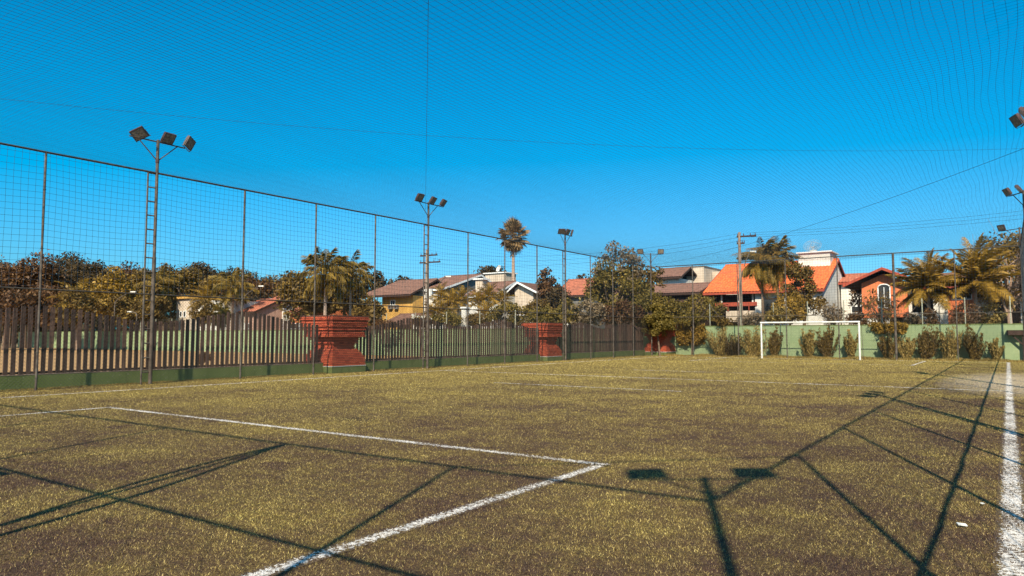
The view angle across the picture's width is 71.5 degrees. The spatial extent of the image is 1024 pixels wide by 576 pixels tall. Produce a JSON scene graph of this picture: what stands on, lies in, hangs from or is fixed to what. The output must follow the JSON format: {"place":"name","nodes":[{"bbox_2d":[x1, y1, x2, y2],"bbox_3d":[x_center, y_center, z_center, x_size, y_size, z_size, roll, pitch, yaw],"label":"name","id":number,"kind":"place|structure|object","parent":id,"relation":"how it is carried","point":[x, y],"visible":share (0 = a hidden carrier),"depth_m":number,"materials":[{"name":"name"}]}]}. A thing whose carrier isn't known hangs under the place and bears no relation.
{"place":"outdoors","nodes":[
{"label":"outdoors","id":0,"kind":"place"},
{"bbox_2d":[0,347,447,374],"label":"clay court","id":1,"kind":"object","parent":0,"point":[39,364],"depth_m":50.24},
{"bbox_2d":[0,276,49,349],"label":"bush","id":2,"kind":"object","parent":1,"relation":"on","point":[5,296],"visible":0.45,"depth_m":77.37,"materials":[{"name":"green plant"}]},
{"bbox_2d":[12,284,90,349],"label":"bush","id":3,"kind":"object","parent":1,"relation":"on","point":[33,293],"visible":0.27,"depth_m":77.88,"materials":[{"name":"green plant"}]},
{"bbox_2d":[48,284,103,350],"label":"bush","id":4,"kind":"object","parent":1,"relation":"on","point":[78,301],"visible":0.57,"depth_m":76.41,"materials":[{"name":"green plant"}]},
{"bbox_2d":[46,277,107,348],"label":"palm tree","id":5,"kind":"object","parent":1,"relation":"on","point":[81,285],"visible":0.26,"depth_m":78.20,"materials":[{"name":"green plant"}]},
{"bbox_2d":[439,285,470,312],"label":"tree","id":6,"kind":"object","parent":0,"point":[453,296],"visible":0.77,"depth_m":58.68,"materials":[{"name":"green plant"}]},
{"bbox_2d":[0,355,1023,575],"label":"pitch","id":7,"kind":"object","parent":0,"point":[539,537],"visible":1,"depth_m":7.92,"materials":[{"name":"plant"}]},
{"bbox_2d":[129,126,195,384],"bbox_3d":[-11.718,-1.053,23.780,0.539,8.560,2.306,-3,-5,35],"label":"floodlight mast","id":8,"kind":"object","parent":7,"relation":"on","point":[151,314],"visible":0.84,"depth_m":23.52,"materials":[{"name":"metal"}]},
{"bbox_2d":[0,0,1023,266],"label":"overhead net","id":9,"kind":"object","parent":8,"relation":"attached to","point":[636,252],"visible":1,"depth_m":18.75,"materials":[{"name":"fabric"}]},
{"bbox_2d":[0,355,639,390],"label":"grass edge","id":10,"kind":"object","parent":7,"relation":"on","point":[252,376],"depth_m":26.05,"materials":[{"name":"green plant"}]},
{"bbox_2d":[0,143,650,390],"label":"netting fence","id":11,"kind":"object","parent":7,"relation":"on","point":[38,323],"visible":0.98,"depth_m":28.76,"materials":[{"name":"metal"}]},
{"bbox_2d":[109,407,612,465],"bbox_3d":[-3.865,2.417,12.283,12.380,0.001,0.220,-3,-5,35],"label":"pitch line","id":12,"kind":"object","parent":7,"relation":"on","point":[437,445],"visible":0.8,"depth_m":10.83,"materials":[{"name":"paint"}]},
{"bbox_2d":[234,464,608,575],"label":"pitch line","id":13,"kind":"object","parent":7,"relation":"on","point":[387,532],"visible":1,"depth_m":5.83,"materials":[{"name":"paint"}]},
{"bbox_2d":[414,193,446,368],"bbox_3d":[-3.966,-0.280,34.822,0.462,8.482,2.265,-3,-5,35],"label":"floodlight mast","id":14,"kind":"object","parent":7,"relation":"on","point":[427,302],"visible":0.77,"depth_m":34.68,"materials":[{"name":"metal"}]},
{"bbox_2d":[0,355,1023,575],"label":"turf blades","id":15,"kind":"object","parent":7,"relation":"on","point":[784,363],"visible":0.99,"depth_m":9.29,"materials":[{"name":"plant"}]},
{"bbox_2d":[558,229,573,360],"bbox_3d":[3.526,0.418,45.638,0.602,8.526,1.896,-3,-5,35],"label":"floodlight mast","id":16,"kind":"object","parent":7,"relation":"on","point":[564,258],"visible":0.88,"depth_m":45.48,"materials":[{"name":"metal"}]},
{"bbox_2d":[760,321,863,359],"bbox_3d":[20.377,3.562,48.551,6.360,2.540,1.328,-3,-5,35],"label":"football goal","id":17,"kind":"object","parent":7,"relation":"on","point":[858,322],"visible":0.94,"depth_m":47.63,"materials":[{"name":"white paint"}]},
{"bbox_2d":[651,245,1023,361],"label":"netting fence","id":18,"kind":"object","parent":7,"relation":"on","point":[895,330],"visible":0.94,"depth_m":48.11,"materials":[{"name":"metal"}]},
{"bbox_2d":[991,363,1023,575],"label":"pitch line","id":19,"kind":"object","parent":7,"relation":"on","point":[1018,530],"visible":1,"depth_m":6.89,"materials":[{"name":"paint"}]},
{"bbox_2d":[1009,106,1023,128],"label":"floodlight mast","id":20,"kind":"object","parent":7,"relation":"on","point":[1015,122],"visible":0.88,"depth_m":21.95,"materials":[{"name":"metal"}]},
{"bbox_2d":[7,99,1023,150],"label":"cable","id":21,"kind":"object","parent":20,"relation":"attached to","point":[460,137],"visible":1,"depth_m":17.04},
{"bbox_2d":[0,0,1023,330],"label":"sky","id":22,"kind":"structure","parent":0,"point":[412,262],"materials":[{"name":"blue"}]},
{"bbox_2d":[505,282,569,326],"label":"white gable house","id":23,"kind":"structure","parent":0,"point":[518,288],"depth_m":79.68,"materials":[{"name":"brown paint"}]},
{"bbox_2d":[563,278,604,328],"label":"red roofed house","id":24,"kind":"structure","parent":0,"point":[575,283],"depth_m":84.04,"materials":[{"name":"tile"}]},
{"bbox_2d":[605,267,716,328],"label":"brown roofed house","id":25,"kind":"structure","parent":0,"point":[670,288],"depth_m":73.57,"materials":[{"name":"tile"}]},
{"bbox_2d":[681,266,736,294],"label":"flat roofed house","id":26,"kind":"structure","parent":0,"point":[706,275],"depth_m":85.08,"materials":[{"name":"grey"}]},
{"bbox_2d":[701,250,844,325],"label":"tiled house","id":27,"kind":"structure","parent":0,"point":[748,294],"depth_m":68.95,"materials":[{"name":"tile"}]},
{"bbox_2d":[838,273,866,324],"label":"house","id":28,"kind":"structure","parent":0,"point":[845,295],"depth_m":70.28,"materials":[{"name":"paint"}]},
{"label":"ground","id":29,"kind":"structure","parent":0,"visible":0},
{"bbox_2d":[0,249,72,347],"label":"tree","id":30,"kind":"object","parent":29,"relation":"on","point":[27,275],"visible":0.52,"depth_m":88.15,"materials":[{"name":"green plant"}]},
{"bbox_2d":[47,252,118,330],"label":"tree","id":31,"kind":"object","parent":29,"relation":"on","point":[71,259],"visible":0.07,"depth_m":98.97,"materials":[{"name":"green plant"}]},
{"bbox_2d":[62,258,120,297],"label":"tree","id":32,"kind":"object","parent":29,"relation":"on","point":[85,272],"visible":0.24,"depth_m":93.91,"materials":[{"name":"green plant"}]},
{"bbox_2d":[79,265,140,330],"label":"tree","id":33,"kind":"object","parent":29,"relation":"on","point":[109,284],"visible":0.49,"depth_m":84.78,"materials":[{"name":"green plant"}]},
{"bbox_2d":[106,294,162,329],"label":"bush","id":34,"kind":"object","parent":29,"relation":"on","point":[136,308],"visible":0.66,"depth_m":80.43,"materials":[{"name":"green plant"}]},
{"bbox_2d":[115,267,179,330],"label":"tree","id":35,"kind":"object","parent":29,"relation":"on","point":[139,274],"visible":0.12,"depth_m":98.08,"materials":[{"name":"green plant"}]},
{"bbox_2d":[137,283,172,324],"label":"bush","id":36,"kind":"object","parent":29,"relation":"on","point":[163,301],"visible":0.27,"depth_m":84.04,"materials":[{"name":"green plant"}]},
{"bbox_2d":[134,262,182,304],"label":"palm tree","id":37,"kind":"object","parent":29,"relation":"on","point":[166,279],"visible":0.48,"depth_m":85.95,"materials":[{"name":"green plant"}]},
{"bbox_2d":[0,363,322,390],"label":"wall","id":38,"kind":"structure","parent":29,"relation":"on","point":[121,375],"depth_m":24.00,"materials":[{"name":"concrete"}]},
{"bbox_2d":[0,305,320,374],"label":"slat fence","id":39,"kind":"object","parent":38,"relation":"on","point":[58,348],"visible":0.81,"depth_m":24.11,"materials":[{"name":"wood"}]},
{"bbox_2d":[1,303,381,343],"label":"distant wood","id":40,"kind":"object","parent":29,"relation":"on","point":[96,322],"visible":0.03,"depth_m":135.01,"materials":[{"name":"green plant"}]},
{"bbox_2d":[187,298,215,350],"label":"bush","id":41,"kind":"object","parent":29,"relation":"on","point":[201,313],"visible":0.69,"depth_m":72.99,"materials":[{"name":"green plant"}]},
{"bbox_2d":[185,281,221,329],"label":"palm tree","id":42,"kind":"object","parent":29,"relation":"on","point":[204,292],"visible":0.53,"depth_m":75.15,"materials":[{"name":"green plant"}]},
{"bbox_2d":[173,297,257,330],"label":"white tower house","id":43,"kind":"structure","parent":29,"relation":"on","point":[184,315],"depth_m":86.75,"materials":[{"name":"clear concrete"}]},
{"bbox_2d":[208,267,259,328],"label":"palm tree","id":44,"kind":"object","parent":29,"relation":"on","point":[233,290],"visible":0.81,"depth_m":85.28,"materials":[{"name":"green plant"}]},
{"bbox_2d":[238,298,294,329],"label":"red roofed house","id":45,"kind":"structure","parent":29,"relation":"on","point":[253,308],"depth_m":86.97,"materials":[{"name":"tile"}]},
{"bbox_2d":[18,329,529,356],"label":"boundary wall","id":46,"kind":"structure","parent":29,"relation":"on","point":[82,347],"depth_m":69.79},
{"bbox_2d":[97,310,533,330],"bbox_3d":[-24.190,3.355,67.888,62.705,1.300,0.070,-3,-5,35],"label":"wire fence","id":47,"kind":"object","parent":46,"relation":"on","point":[338,314],"visible":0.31,"depth_m":57.57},
{"bbox_2d":[272,270,321,328],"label":"tree","id":48,"kind":"object","parent":29,"relation":"on","point":[291,285],"visible":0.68,"depth_m":78.97,"materials":[{"name":"green plant"}]},
{"bbox_2d":[296,246,356,314],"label":"palm tree","id":49,"kind":"object","parent":29,"relation":"on","point":[329,278],"visible":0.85,"depth_m":69.31,"materials":[{"name":"green plant"}]},
{"bbox_2d":[300,315,369,372],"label":"brick pier","id":50,"kind":"structure","parent":29,"relation":"on","point":[341,346],"depth_m":30.64,"materials":[{"name":"brick"}]},
{"bbox_2d":[315,263,368,314],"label":"bush","id":51,"kind":"object","parent":29,"relation":"on","point":[346,300],"visible":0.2,"depth_m":80.03,"materials":[{"name":"green plant"}]},
{"bbox_2d":[327,250,373,315],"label":"palm tree","id":52,"kind":"object","parent":29,"relation":"on","point":[361,276],"visible":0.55,"depth_m":73.96,"materials":[{"name":"green plant"}]},
{"bbox_2d":[351,294,386,354],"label":"tree","id":53,"kind":"object","parent":29,"relation":"on","point":[367,310],"visible":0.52,"depth_m":58.15,"materials":[{"name":"green plant"}]},
{"bbox_2d":[359,278,441,328],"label":"yellow house","id":54,"kind":"structure","parent":29,"relation":"on","point":[401,289],"depth_m":85.26,"materials":[{"name":"paint"}]},
{"bbox_2d":[413,274,490,328],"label":"grey gabled house","id":55,"kind":"structure","parent":29,"relation":"on","point":[462,279],"depth_m":86.79,"materials":[{"name":"brown tile"}]},
{"bbox_2d":[365,354,539,369],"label":"wall","id":56,"kind":"structure","parent":29,"relation":"on","point":[472,361],"depth_m":36.97,"materials":[{"name":"concrete"}]},
{"bbox_2d":[356,317,538,360],"bbox_3d":[-2.691,2.679,38.219,0.100,2.071,15.210,-3,-5,35],"label":"slat fence","id":57,"kind":"object","parent":56,"relation":"on","point":[512,337],"visible":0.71,"depth_m":37.25,"materials":[{"name":"wood"}]},
{"bbox_2d":[465,278,515,328],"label":"chimney house","id":58,"kind":"structure","parent":29,"relation":"on","point":[500,284],"depth_m":82.07,"materials":[{"name":"white tile"}]},
{"bbox_2d":[485,301,533,324],"bbox_3d":[0.058,3.137,54.986,4.188,4.378,3.146,0,-4,4],"label":"bush","id":59,"kind":"object","parent":29,"relation":"on","point":[513,307],"visible":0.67,"depth_m":54.59,"materials":[{"name":"green plant"}]},
{"bbox_2d":[494,216,529,280],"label":"palm tree","id":60,"kind":"object","parent":29,"relation":"on","point":[514,245],"visible":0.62,"depth_m":85.17,"materials":[{"name":"green plant"}]},
{"bbox_2d":[522,322,562,360],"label":"brick pier","id":61,"kind":"structure","parent":29,"relation":"on","point":[529,325],"depth_m":44.68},
{"bbox_2d":[523,304,564,322],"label":"bush","id":62,"kind":"object","parent":29,"relation":"on","point":[545,310],"visible":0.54,"depth_m":53.30,"materials":[{"name":"green plant"}]},
{"bbox_2d":[535,266,560,300],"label":"tree","id":63,"kind":"object","parent":29,"relation":"on","point":[549,280],"visible":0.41,"depth_m":63.99,"materials":[{"name":"green plant"}]},
{"bbox_2d":[544,286,571,320],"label":"tree","id":64,"kind":"object","parent":29,"relation":"on","point":[559,296],"visible":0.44,"depth_m":61.65,"materials":[{"name":"green plant"}]},
{"bbox_2d":[557,298,581,324],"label":"bush","id":65,"kind":"object","parent":29,"relation":"on","point":[568,308],"visible":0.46,"depth_m":57.51,"materials":[{"name":"green plant"}]},
{"bbox_2d":[571,296,606,325],"bbox_3d":[6.117,3.041,56.654,2.955,4.789,2.338,-3,-5,35],"label":"bush","id":66,"kind":"object","parent":29,"relation":"on","point":[600,313],"visible":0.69,"depth_m":56.40,"materials":[{"name":"green plant"}]},
{"bbox_2d":[561,350,644,359],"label":"wall","id":67,"kind":"structure","parent":29,"relation":"on","point":[607,353],"depth_m":51.13,"materials":[{"name":"concrete"}]},
{"bbox_2d":[555,322,643,352],"bbox_3d":[6.684,3.574,51.676,0.102,2.071,13.760,-3,-5,35],"label":"slat fence","id":68,"kind":"object","parent":67,"relation":"on","point":[594,339],"visible":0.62,"depth_m":50.77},
{"bbox_2d":[574,257,654,325],"bbox_3d":[9.246,1.411,61.172,6.052,8.633,6.751,-3,-5,35],"label":"tree","id":69,"kind":"object","parent":29,"relation":"on","point":[608,282],"visible":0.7,"depth_m":60.73,"materials":[{"name":"green plant"}]},
{"bbox_2d":[591,241,645,308],"bbox_3d":[9.232,0.798,62.541,5.965,10.043,4.403,-3,-5,35],"label":"tree","id":70,"kind":"object","parent":29,"relation":"on","point":[621,263],"visible":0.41,"depth_m":62.05,"materials":[{"name":"green plant"}]},
{"bbox_2d":[599,299,645,333],"bbox_3d":[8.757,3.189,57.980,6.484,4.661,4.426,-9,-9,66],"label":"bush","id":71,"kind":"object","parent":29,"relation":"on","point":[626,308],"visible":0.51,"depth_m":56.72,"materials":[{"name":"green plant"}]},
{"bbox_2d":[628,287,684,327],"bbox_3d":[11.485,2.711,57.929,4.897,5.611,4.964,-3,-5,35],"label":"bush","id":72,"kind":"object","parent":29,"relation":"on","point":[657,303],"visible":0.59,"depth_m":57.29,"materials":[{"name":"green plant"}]},
{"bbox_2d":[640,309,678,355],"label":"tree","id":73,"kind":"object","parent":29,"relation":"on","point":[662,324],"visible":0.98,"depth_m":55.36,"materials":[{"name":"green plant"}]},
{"bbox_2d":[642,325,676,355],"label":"brick pier","id":74,"kind":"structure","parent":29,"relation":"on","point":[664,342],"depth_m":56.82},
{"bbox_2d":[674,310,702,354],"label":"tree","id":75,"kind":"object","parent":29,"relation":"on","point":[687,319],"visible":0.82,"depth_m":56.60,"materials":[{"name":"green plant"}]},
{"bbox_2d":[705,326,737,355],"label":"shrub","id":76,"kind":"object","parent":29,"relation":"on","point":[715,348],"visible":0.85,"depth_m":55.12,"materials":[{"name":"green plant"}]},
{"bbox_2d":[717,332,745,355],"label":"shrub","id":77,"kind":"object","parent":29,"relation":"on","point":[733,350],"visible":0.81,"depth_m":54.37,"materials":[{"name":"green plant"}]},
{"bbox_2d":[737,232,755,325],"bbox_3d":[18.888,0.462,57.038,1.509,9.973,0.327,-1,-4,19],"label":"power pole","id":78,"kind":"object","parent":29,"relation":"on","point":[739,265],"visible":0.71,"depth_m":57.24,"materials":[{"name":"concrete"}]},
{"bbox_2d":[735,325,768,356],"bbox_3d":[18.332,4.034,53.737,2.610,2.512,1.836,-3,-5,35],"label":"shrub","id":79,"kind":"object","parent":29,"relation":"on","point":[756,347],"visible":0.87,"depth_m":53.66,"materials":[{"name":"green plant"}]},
{"bbox_2d":[768,327,783,355],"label":"shrub","id":80,"kind":"object","parent":29,"relation":"on","point":[772,342],"visible":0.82,"depth_m":52.68,"materials":[{"name":"green plant"}]},
{"bbox_2d":[762,304,793,324],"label":"bush","id":81,"kind":"object","parent":29,"relation":"on","point":[775,318],"visible":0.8,"depth_m":53.93,"materials":[{"name":"green plant"}]},
{"bbox_2d":[799,329,816,356],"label":"shrub","id":82,"kind":"object","parent":29,"relation":"on","point":[807,351],"visible":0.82,"depth_m":51.34,"materials":[{"name":"green plant"}]},
{"bbox_2d":[814,324,840,356],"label":"shrub","id":83,"kind":"object","parent":29,"relation":"on","point":[825,343],"visible":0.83,"depth_m":50.73,"materials":[{"name":"green plant"}]},
{"bbox_2d":[643,323,1022,359],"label":"boundary wall","id":84,"kind":"structure","parent":29,"relation":"on","point":[864,336],"depth_m":50.14,"materials":[{"name":"paint"}]},
{"bbox_2d":[675,323,707,345],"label":"hedge","id":85,"kind":"object","parent":84,"relation":"attached to","point":[684,338],"visible":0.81,"depth_m":56.87,"materials":[{"name":"green plant"}]},
{"bbox_2d":[671,296,1021,325],"bbox_3d":[24.859,1.715,50.308,32.605,1.762,0.070,-3,-5,35],"label":"wire fence","id":86,"kind":"object","parent":84,"relation":"on","point":[827,306],"visible":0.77,"depth_m":50.26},
{"bbox_2d":[867,321,908,334],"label":"hedge","id":87,"kind":"object","parent":84,"relation":"on","point":[900,325],"visible":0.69,"depth_m":48.99,"materials":[{"name":"green plant"}]},
{"bbox_2d":[658,353,1023,361],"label":"grass verge","id":88,"kind":"object","parent":29,"relation":"on","point":[857,357],"depth_m":48.41,"materials":[{"name":"green plant"}]},
{"bbox_2d":[877,332,900,358],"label":"shrub","id":89,"kind":"object","parent":29,"relation":"on","point":[887,350],"visible":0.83,"depth_m":48.47,"materials":[{"name":"green plant"}]},
{"bbox_2d":[897,337,916,358],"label":"shrub","id":90,"kind":"object","parent":29,"relation":"on","point":[908,346],"visible":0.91,"depth_m":47.85,"materials":[{"name":"green plant"}]},
{"bbox_2d":[843,267,973,323],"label":"orange brick house","id":91,"kind":"structure","parent":29,"relation":"on","point":[857,284],"depth_m":58.09,"materials":[{"name":"brick"}]},
{"bbox_2d":[912,323,940,358],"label":"shrub","id":92,"kind":"object","parent":29,"relation":"on","point":[923,349],"visible":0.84,"depth_m":47.14,"materials":[{"name":"green plant"}]},
{"bbox_2d":[933,325,962,357],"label":"shrub","id":93,"kind":"object","parent":29,"relation":"on","point":[944,345],"visible":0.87,"depth_m":46.44,"materials":[{"name":"green plant"}]},
{"bbox_2d":[962,322,986,359],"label":"shrub","id":94,"kind":"object","parent":29,"relation":"on","point":[970,349],"visible":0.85,"depth_m":45.69,"materials":[{"name":"green plant"}]},
{"bbox_2d":[977,296,1022,323],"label":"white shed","id":95,"kind":"structure","parent":29,"relation":"on","point":[1019,318],"depth_m":54.74,"materials":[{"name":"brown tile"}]},
{"label":"road","id":96,"kind":"structure","parent":0,"visible":0},
{"bbox_2d":[140,264,203,319],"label":"tree","id":97,"kind":"object","parent":96,"relation":"on","point":[187,280],"visible":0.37,"depth_m":105.50,"materials":[{"name":"green plant"}]},
{"bbox_2d":[215,276,275,298],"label":"tree","id":98,"kind":"object","parent":96,"relation":"on","point":[269,289],"visible":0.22,"depth_m":101.81,"materials":[{"name":"green plant"}]},
{"bbox_2d":[633,265,667,313],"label":"tree","id":99,"kind":"object","parent":96,"relation":"on","point":[654,273],"visible":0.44,"depth_m":61.29,"materials":[{"name":"green plant"}]},
{"bbox_2d":[678,292,729,324],"bbox_3d":[16.037,2.823,60.318,5.025,5.713,4.027,-3,-5,35],"label":"garden shrub","id":100,"kind":"object","parent":96,"relation":"on","point":[710,301],"visible":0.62,"depth_m":59.38,"materials":[{"name":"green plant"}]},
{"bbox_2d":[733,236,790,324],"bbox_3d":[20.961,0.633,59.543,5.275,9.965,5.109,-3,-5,35],"label":"palm tree","id":101,"kind":"object","parent":96,"relation":"on","point":[756,269],"visible":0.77,"depth_m":59.35,"materials":[{"name":"green plant"}]},
{"bbox_2d":[747,235,804,324],"bbox_3d":[22.142,0.565,59.870,4.810,10.142,4.680,-1,-4,13],"label":"palm tree","id":102,"kind":"object","parent":96,"relation":"on","point":[779,273],"visible":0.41,"depth_m":59.59,"materials":[{"name":"green plant"}]},
{"bbox_2d":[770,289,806,324],"bbox_3d":[21.714,2.697,55.572,2.950,5.324,3.098,-3,-5,35],"label":"garden shrub","id":103,"kind":"object","parent":96,"relation":"on","point":[792,301],"visible":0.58,"depth_m":55.09,"materials":[{"name":"green plant"}]},
{"bbox_2d":[779,260,828,324],"bbox_3d":[23.713,1.571,57.812,3.660,7.876,3.415,-3,-5,35],"label":"tree","id":104,"kind":"object","parent":96,"relation":"on","point":[805,274],"visible":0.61,"depth_m":57.31,"materials":[{"name":"green plant"}]},
{"bbox_2d":[818,301,846,324],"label":"garden shrub","id":105,"kind":"object","parent":96,"relation":"on","point":[827,314],"visible":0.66,"depth_m":55.34,"materials":[{"name":"green plant"}]},
{"bbox_2d":[859,289,901,323],"bbox_3d":[27.308,2.456,52.625,3.006,5.420,3.429,-1,-4,16],"label":"garden shrub","id":106,"kind":"object","parent":96,"relation":"on","point":[885,309],"visible":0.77,"depth_m":52.68,"materials":[{"name":"green plant"}]},
{"bbox_2d":[885,248,969,317],"bbox_3d":[30.209,1.092,51.684,5.734,8.005,5.228,4,-5,-43],"label":"palm tree","id":107,"kind":"object","parent":96,"relation":"on","point":[914,279],"visible":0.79,"depth_m":51.12,"materials":[{"name":"green plant"}]},
{"bbox_2d":[942,301,986,323],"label":"garden shrub","id":108,"kind":"object","parent":96,"relation":"on","point":[970,320],"visible":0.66,"depth_m":49.22,"materials":[{"name":"green plant"}]},
{"bbox_2d":[925,233,1020,323],"bbox_3d":[33.096,0.543,50.429,6.505,8.933,6.146,-3,-5,35],"label":"palm tree","id":109,"kind":"object","parent":96,"relation":"on","point":[974,262],"visible":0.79,"depth_m":49.73,"materials":[{"name":"green plant"}]},
{"bbox_2d":[978,302,1007,323],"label":"bush","id":110,"kind":"object","parent":96,"relation":"on","point":[993,306],"visible":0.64,"depth_m":49.34,"materials":[{"name":"green plant"}]},
{"bbox_2d":[973,221,1021,323],"bbox_3d":[36.239,0.022,51.399,6.458,10.108,6.026,-3,-5,35],"label":"tree","id":111,"kind":"object","parent":96,"relation":"on","point":[1011,286],"visible":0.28,"depth_m":51.44,"materials":[{"name":"green plant"}]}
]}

